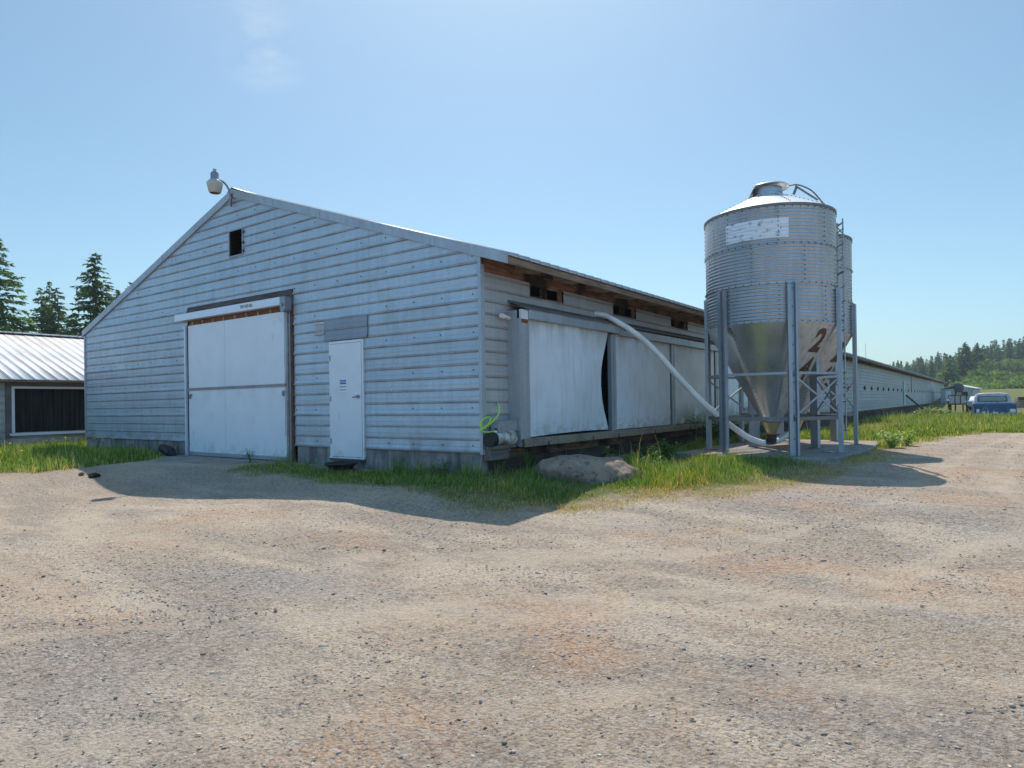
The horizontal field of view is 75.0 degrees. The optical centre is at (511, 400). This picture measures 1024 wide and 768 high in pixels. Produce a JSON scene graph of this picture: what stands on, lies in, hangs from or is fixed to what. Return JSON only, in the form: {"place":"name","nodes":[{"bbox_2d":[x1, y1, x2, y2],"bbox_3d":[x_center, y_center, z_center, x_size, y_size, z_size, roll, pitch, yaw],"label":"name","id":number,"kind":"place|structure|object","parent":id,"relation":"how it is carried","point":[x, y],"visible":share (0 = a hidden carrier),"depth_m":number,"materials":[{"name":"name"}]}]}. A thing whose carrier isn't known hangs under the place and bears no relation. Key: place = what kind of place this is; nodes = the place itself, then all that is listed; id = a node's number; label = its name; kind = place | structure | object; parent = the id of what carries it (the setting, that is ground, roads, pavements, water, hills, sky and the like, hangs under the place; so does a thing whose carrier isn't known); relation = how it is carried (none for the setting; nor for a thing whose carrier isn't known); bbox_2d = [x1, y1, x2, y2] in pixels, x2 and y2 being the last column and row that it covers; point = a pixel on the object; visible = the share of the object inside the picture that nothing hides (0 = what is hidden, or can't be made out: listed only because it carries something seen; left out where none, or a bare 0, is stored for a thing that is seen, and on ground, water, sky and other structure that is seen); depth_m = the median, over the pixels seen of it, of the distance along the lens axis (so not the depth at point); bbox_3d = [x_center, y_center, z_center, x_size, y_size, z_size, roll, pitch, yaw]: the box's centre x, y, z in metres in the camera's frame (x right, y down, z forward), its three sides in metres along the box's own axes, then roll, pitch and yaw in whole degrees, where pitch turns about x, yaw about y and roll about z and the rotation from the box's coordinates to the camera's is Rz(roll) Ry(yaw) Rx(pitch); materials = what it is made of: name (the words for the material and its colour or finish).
{"place":"outdoors","nodes":[
{"label":"outdoors","id":0,"kind":"place"},
{"bbox_2d":[0,435,164,473],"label":"roadside grass","id":1,"kind":"structure","parent":0,"point":[38,457],"depth_m":15.17,"materials":[{"name":"green plant"}]},
{"bbox_2d":[0,388,1023,767],"bbox_3d":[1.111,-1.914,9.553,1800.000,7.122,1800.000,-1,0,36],"label":"ground","id":2,"kind":"structure","parent":0,"point":[614,556],"depth_m":4.65,"materials":[{"name":"beige gravel"}]},
{"bbox_2d":[0,238,40,332],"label":"fir tree","id":3,"kind":"object","parent":2,"relation":"on","point":[5,325],"visible":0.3,"depth_m":52.30,"materials":[{"name":"green plant"}]},
{"bbox_2d":[25,288,55,333],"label":"fir tree","id":4,"kind":"object","parent":2,"relation":"on","point":[40,319],"visible":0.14,"depth_m":59.88,"materials":[{"name":"green plant"}]},
{"bbox_2d":[0,331,86,445],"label":"neighbour barn","id":5,"kind":"structure","parent":2,"relation":"on","point":[41,386],"depth_m":21.02,"materials":[{"name":"metal"}]},
{"bbox_2d":[38,281,65,333],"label":"fir tree","id":6,"kind":"object","parent":2,"relation":"on","point":[47,298],"visible":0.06,"depth_m":62.04,"materials":[{"name":"green plant"}]},
{"bbox_2d":[42,288,76,335],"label":"fir tree","id":7,"kind":"object","parent":2,"relation":"on","point":[58,325],"visible":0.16,"depth_m":59.90,"materials":[{"name":"green plant"}]},
{"bbox_2d":[59,312,81,335],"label":"fir tree","id":8,"kind":"object","parent":2,"relation":"on","point":[64,329],"visible":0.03,"depth_m":57.78,"materials":[{"name":"green plant"}]},
{"bbox_2d":[57,252,118,335],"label":"fir tree","id":9,"kind":"object","parent":2,"relation":"on","point":[95,294],"visible":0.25,"depth_m":51.62,"materials":[{"name":"green plant"}]},
{"bbox_2d":[88,473,100,477],"bbox_3d":[-7.854,1.414,12.539,0.214,0.125,0.206,-1,0,36],"label":"dirt clod","id":10,"kind":"object","parent":2,"relation":"on","point":[93,475],"visible":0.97,"depth_m":12.46,"materials":[{"name":"brown soil"}]},
{"bbox_2d":[150,455,294,464],"bbox_3d":[-6.635,1.475,14.368,4.892,0.378,1.209,-1,0,36],"label":"concrete apron","id":11,"kind":"object","parent":2,"relation":"on","point":[198,459],"depth_m":14.22,"materials":[{"name":"concrete"}]},
{"bbox_2d":[158,444,176,455],"bbox_3d":[-8.240,1.199,15.924,0.646,0.326,0.259,-1,0,36],"label":"rubber scrap","id":12,"kind":"object","parent":11,"relation":"on","point":[166,450],"visible":0.89,"depth_m":15.79,"materials":[{"name":"black rubber"}]},
{"bbox_2d":[240,448,258,462],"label":"weed","id":13,"kind":"object","parent":11,"relation":"on","point":[249,455],"visible":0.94,"depth_m":13.53,"materials":[{"name":"green plant"}]},
{"bbox_2d":[324,461,357,469],"bbox_3d":[-3.102,1.189,12.095,0.600,0.125,0.600,-1,0,36],"label":"feed tub","id":14,"kind":"object","parent":2,"relation":"on","point":[339,465],"visible":0.91,"depth_m":11.93,"materials":[{"name":"black rubber"}]},
{"bbox_2d":[432,458,458,474],"bbox_3d":[-1.093,1.089,10.825,0.567,0.373,0.603,-1,0,36],"label":"weed","id":15,"kind":"object","parent":2,"relation":"on","point":[445,465],"visible":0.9,"depth_m":10.80,"materials":[{"name":"green plant"}]},
{"bbox_2d":[82,187,947,475],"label":"barn","id":16,"kind":"structure","parent":2,"relation":"on","point":[264,327],"depth_m":13.48,"materials":[{"name":"wood"}]},
{"bbox_2d":[206,168,231,206],"bbox_3d":[-6.348,-4.645,14.496,0.336,0.730,0.575,-1,0,36],"label":"security light","id":17,"kind":"object","parent":16,"relation":"attached to","point":[214,182],"visible":1,"depth_m":14.32,"materials":[{"name":"metal"}]},
{"bbox_2d":[228,227,243,257],"bbox_3d":[-6.082,-3.481,14.707,0.590,0.595,0.040,-1,0,36],"label":"gable window","id":18,"kind":"structure","parent":16,"relation":"in","point":[242,228],"depth_m":14.74,"materials":[{"name":"metal"}]},
{"bbox_2d":[188,312,286,460],"bbox_3d":[-6.161,-0.264,14.755,3.790,3.065,0.082,-1,0,36],"label":"sliding door","id":19,"kind":"structure","parent":16,"relation":"in","point":[237,388],"depth_m":14.63,"materials":[{"name":"white paint"}]},
{"bbox_2d":[329,342,362,457],"bbox_3d":[-3.146,-0.007,12.564,0.885,2.140,0.108,-1,0,36],"label":"entry door","id":20,"kind":"structure","parent":16,"relation":"in","point":[346,440],"depth_m":12.55,"materials":[{"name":"white paint"}]},
{"bbox_2d":[479,403,499,432],"bbox_3d":[-0.319,0.307,10.672,0.140,0.545,0.738,-1,0,22],"label":"garden hose","id":21,"kind":"object","parent":16,"relation":"attached to","point":[488,424],"visible":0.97,"depth_m":10.56,"materials":[{"name":"green plastic"}]},
{"bbox_2d":[483,431,517,460],"bbox_3d":[-0.188,0.731,10.855,0.290,0.460,0.675,-1,0,36],"label":"drain pipe","id":22,"kind":"object","parent":16,"relation":"attached to","point":[498,445],"visible":0.98,"depth_m":10.72,"materials":[{"name":"plastic"}]},
{"bbox_2d":[491,421,506,431],"bbox_3d":[-0.215,0.426,10.876,0.170,0.180,0.230,-1,0,36],"label":"concrete block","id":23,"kind":"object","parent":22,"relation":"on","point":[500,426],"depth_m":10.79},
{"bbox_2d":[500,420,517,430],"bbox_3d":[-0.046,0.420,11.112,0.170,0.180,0.330,-1,0,36],"label":"concrete block","id":24,"kind":"object","parent":22,"relation":"on","point":[512,425],"depth_m":11.04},
{"bbox_2d":[499,313,510,319],"bbox_3d":[-0.105,-1.406,11.133,0.101,0.109,0.332,-1,0,26],"label":"pvc valve","id":25,"kind":"object","parent":16,"relation":"attached to","point":[503,316],"visible":1,"depth_m":11.04,"materials":[{"name":"white plastic"}]},
{"bbox_2d":[594,311,788,445],"bbox_3d":[4.620,-0.472,14.383,5.918,2.888,1.660,-1,0,-25],"label":"feed auger","id":26,"kind":"object","parent":16,"relation":"attached to","point":[675,373],"visible":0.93,"depth_m":13.87,"materials":[{"name":"white plastic"}]},
{"bbox_2d":[517,449,543,468],"bbox_3d":[0.260,1.028,11.108,0.613,0.460,0.667,-1,0,-14],"label":"weed","id":27,"kind":"object","parent":2,"relation":"on","point":[527,462],"visible":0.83,"depth_m":11.10,"materials":[{"name":"green plant"}]},
{"bbox_2d":[203,446,906,518],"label":"dry grass","id":28,"kind":"structure","parent":2,"relation":"on","point":[868,458],"depth_m":9.31,"materials":[{"name":"beige plant"}]},
{"bbox_2d":[535,454,642,483],"bbox_3d":[1.268,1.326,10.729,1.825,0.929,1.200,1,1,-12],"label":"boulder","id":29,"kind":"object","parent":2,"relation":"on","point":[581,468],"visible":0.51,"depth_m":10.24,"materials":[{"name":"grey stone"}]},
{"bbox_2d":[632,443,657,460],"bbox_3d":[2.707,1.063,13.336,0.588,0.412,0.607,-1,0,-12],"label":"weed","id":30,"kind":"object","parent":2,"relation":"on","point":[644,452],"visible":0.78,"depth_m":13.38,"materials":[{"name":"green plant"}]},
{"bbox_2d":[640,446,669,467],"bbox_3d":[2.432,1.019,11.181,0.574,0.511,0.518,-1,0,36],"label":"weed","id":31,"kind":"object","parent":2,"relation":"on","point":[656,458],"visible":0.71,"depth_m":11.21,"materials":[{"name":"green plant"}]},
{"bbox_2d":[656,438,684,459],"bbox_3d":[3.221,1.008,13.425,0.652,0.468,0.789,-1,0,36],"label":"weed","id":32,"kind":"object","parent":2,"relation":"on","point":[667,449],"visible":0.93,"depth_m":13.36,"materials":[{"name":"green plant"}]},
{"bbox_2d":[688,413,735,440],"bbox_3d":[5.117,0.744,17.196,1.055,0.825,1.306,-1,0,-13],"label":"weed","id":33,"kind":"object","parent":2,"relation":"on","point":[714,434],"visible":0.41,"depth_m":17.10,"materials":[{"name":"green plant"}]},
{"bbox_2d":[717,414,747,436],"bbox_3d":[5.812,0.743,18.068,0.967,0.815,1.450,-1,0,-23],"label":"weed","id":34,"kind":"object","parent":2,"relation":"on","point":[731,433],"visible":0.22,"depth_m":17.89,"materials":[{"name":"green plant"}]},
{"bbox_2d":[673,439,878,461],"bbox_3d":[6.321,1.214,15.199,3.249,0.315,6.177,-1,0,36],"label":"concrete pad","id":35,"kind":"object","parent":2,"relation":"on","point":[820,454],"visible":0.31,"depth_m":14.17,"materials":[{"name":"grey concrete"}]},
{"bbox_2d":[703,181,847,456],"bbox_3d":[5.414,-1.728,14.008,2.841,5.585,2.604,-1,0,36],"label":"feed silo","id":36,"kind":"object","parent":35,"relation":"on","point":[773,301],"visible":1,"depth_m":13.11,"materials":[{"name":"metal"}]},
{"bbox_2d":[738,228,860,446],"bbox_3d":[6.942,-1.741,16.383,2.844,5.585,2.604,-1,0,36],"label":"feed silo","id":37,"kind":"object","parent":35,"relation":"on","point":[828,358],"visible":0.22,"depth_m":15.55,"materials":[{"name":"metal"}]},
{"bbox_2d":[877,430,907,447],"bbox_3d":[8.835,0.907,15.485,0.702,0.460,0.736,-1,0,36],"label":"weed","id":38,"kind":"object","parent":2,"relation":"on","point":[888,439],"visible":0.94,"depth_m":15.44,"materials":[{"name":"green plant"}]},
{"bbox_2d":[892,430,916,445],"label":"weed","id":39,"kind":"object","parent":2,"relation":"on","point":[908,439],"visible":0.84,"depth_m":16.18,"materials":[{"name":"green plant"}]},
{"bbox_2d":[906,395,923,409],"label":"leaning plank","id":40,"kind":"object","parent":2,"relation":"on","point":[916,403],"visible":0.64,"depth_m":63.46,"materials":[{"name":"grey wood"}]},
{"bbox_2d":[911,407,936,415],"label":"weed","id":41,"kind":"object","parent":2,"relation":"on","point":[924,411],"visible":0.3,"depth_m":42.93,"materials":[{"name":"green plant"}]},
{"bbox_2d":[935,368,948,379],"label":"fir tree","id":42,"kind":"object","parent":2,"relation":"on","point":[938,375],"visible":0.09,"depth_m":190.18,"materials":[{"name":"green plant"}]},
{"bbox_2d":[931,407,953,414],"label":"weed","id":43,"kind":"object","parent":2,"relation":"on","point":[941,412],"visible":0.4,"depth_m":41.94,"materials":[{"name":"green plant"}]},
{"bbox_2d":[935,355,960,387],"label":"fir tree","id":44,"kind":"object","parent":2,"relation":"on","point":[949,378],"visible":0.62,"depth_m":184.43,"materials":[{"name":"green plant"}]},
{"bbox_2d":[889,336,1023,377],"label":"distant forest","id":45,"kind":"object","parent":2,"relation":"on","point":[1015,351],"visible":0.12,"depth_m":235.15,"materials":[{"name":"green plant"}]},
{"bbox_2d":[948,395,968,412],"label":"farm trailer","id":46,"kind":"object","parent":2,"relation":"on","point":[958,399],"visible":0.95,"depth_m":52.03,"materials":[{"name":"metal"}]},
{"bbox_2d":[953,383,964,410],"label":"fuel tank","id":47,"kind":"object","parent":2,"relation":"on","point":[958,387],"visible":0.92,"depth_m":60.02,"materials":[{"name":"metal"}]},
{"bbox_2d":[939,385,981,402],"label":"shed","id":48,"kind":"structure","parent":2,"relation":"on","point":[949,390],"depth_m":88.59,"materials":[{"name":"metal"}]},
{"bbox_2d":[945,391,950,400],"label":"door","id":49,"kind":"structure","parent":48,"relation":"in","point":[947,392],"depth_m":88.75,"materials":[{"name":"white paint"}]},
{"bbox_2d":[948,378,974,387],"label":"shrub","id":50,"kind":"object","parent":2,"relation":"on","point":[967,380],"visible":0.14,"depth_m":170.50,"materials":[{"name":"green plant"}]},
{"bbox_2d":[949,342,979,378],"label":"fir tree","id":51,"kind":"object","parent":2,"relation":"on","point":[967,364],"visible":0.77,"depth_m":195.44,"materials":[{"name":"green plant"}]},
{"bbox_2d":[967,396,976,409],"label":"parked car","id":52,"kind":"object","parent":2,"relation":"on","point":[970,401],"visible":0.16,"depth_m":61.26,"materials":[{"name":"white paint"}]},
{"bbox_2d":[958,374,986,381],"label":"shrub","id":53,"kind":"object","parent":2,"relation":"on","point":[974,378],"visible":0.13,"depth_m":179.22,"materials":[{"name":"green plant"}]},
{"bbox_2d":[964,342,985,375],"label":"fir tree","id":54,"kind":"object","parent":2,"relation":"on","point":[977,355],"visible":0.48,"depth_m":204.35,"materials":[{"name":"green plant"}]},
{"bbox_2d":[966,367,997,377],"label":"shrub","id":55,"kind":"object","parent":2,"relation":"on","point":[977,372],"visible":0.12,"depth_m":185.63,"materials":[{"name":"green plant"}]},
{"bbox_2d":[977,377,1005,382],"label":"shrub","id":56,"kind":"object","parent":2,"relation":"on","point":[998,378],"visible":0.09,"depth_m":166.59,"materials":[{"name":"green plant"}]},
{"bbox_2d":[962,378,1023,388],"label":"shrub","id":57,"kind":"object","parent":2,"relation":"on","point":[1005,384],"visible":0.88,"depth_m":155.88,"materials":[{"name":"green plant"}]},
{"bbox_2d":[971,393,1017,415],"bbox_3d":[28.587,0.429,39.434,2.280,1.760,5.020,-1,0,33],"label":"pickup truck","id":58,"kind":"object","parent":2,"relation":"on","point":[998,403],"visible":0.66,"depth_m":38.81,"materials":[{"name":"blue paint"}]},
{"bbox_2d":[977,358,1020,373],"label":"shrub","id":59,"kind":"object","parent":2,"relation":"on","point":[988,366],"visible":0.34,"depth_m":198.86,"materials":[{"name":"green plant"}]},
{"bbox_2d":[981,370,1023,380],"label":"shrub","id":60,"kind":"object","parent":2,"relation":"on","point":[1005,374],"visible":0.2,"depth_m":172.62,"materials":[{"name":"green plant"}]},
{"bbox_2d":[993,358,1023,373],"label":"shrub","id":61,"kind":"object","parent":2,"relation":"on","point":[1019,368],"visible":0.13,"depth_m":203.09,"materials":[{"name":"green plant"}]},
{"bbox_2d":[1000,358,1023,373],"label":"shrub","id":62,"kind":"object","parent":2,"relation":"on","point":[1011,359],"visible":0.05,"depth_m":215.99,"materials":[{"name":"green plant"}]},
{"bbox_2d":[1006,374,1023,380],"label":"shrub","id":63,"kind":"object","parent":2,"relation":"on","point":[1021,378],"visible":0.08,"depth_m":160.28,"materials":[{"name":"green plant"}]},
{"bbox_2d":[0,0,1023,367],"label":"sky","id":64,"kind":"structure","parent":0,"point":[601,139],"materials":[{"name":"blue"}]},
{"bbox_2d":[227,425,917,509],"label":"grass","id":65,"kind":"structure","parent":0,"point":[699,470],"depth_m":10.62,"materials":[{"name":"green plant"}]},
{"bbox_2d":[734,406,1023,447],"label":"long grass","id":66,"kind":"structure","parent":0,"point":[929,427],"depth_m":23.99,"materials":[{"name":"green plant"}]},
{"bbox_2d":[1012,402,1023,408],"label":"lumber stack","id":67,"kind":"object","parent":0,"point":[1020,405],"visible":0.32,"depth_m":57.68,"materials":[{"name":"brown wood"}]},
{"bbox_2d":[1018,397,1023,401],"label":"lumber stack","id":68,"kind":"object","parent":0,"point":[1020,399],"visible":0.31,"depth_m":71.33,"materials":[{"name":"wood"}]}
]}

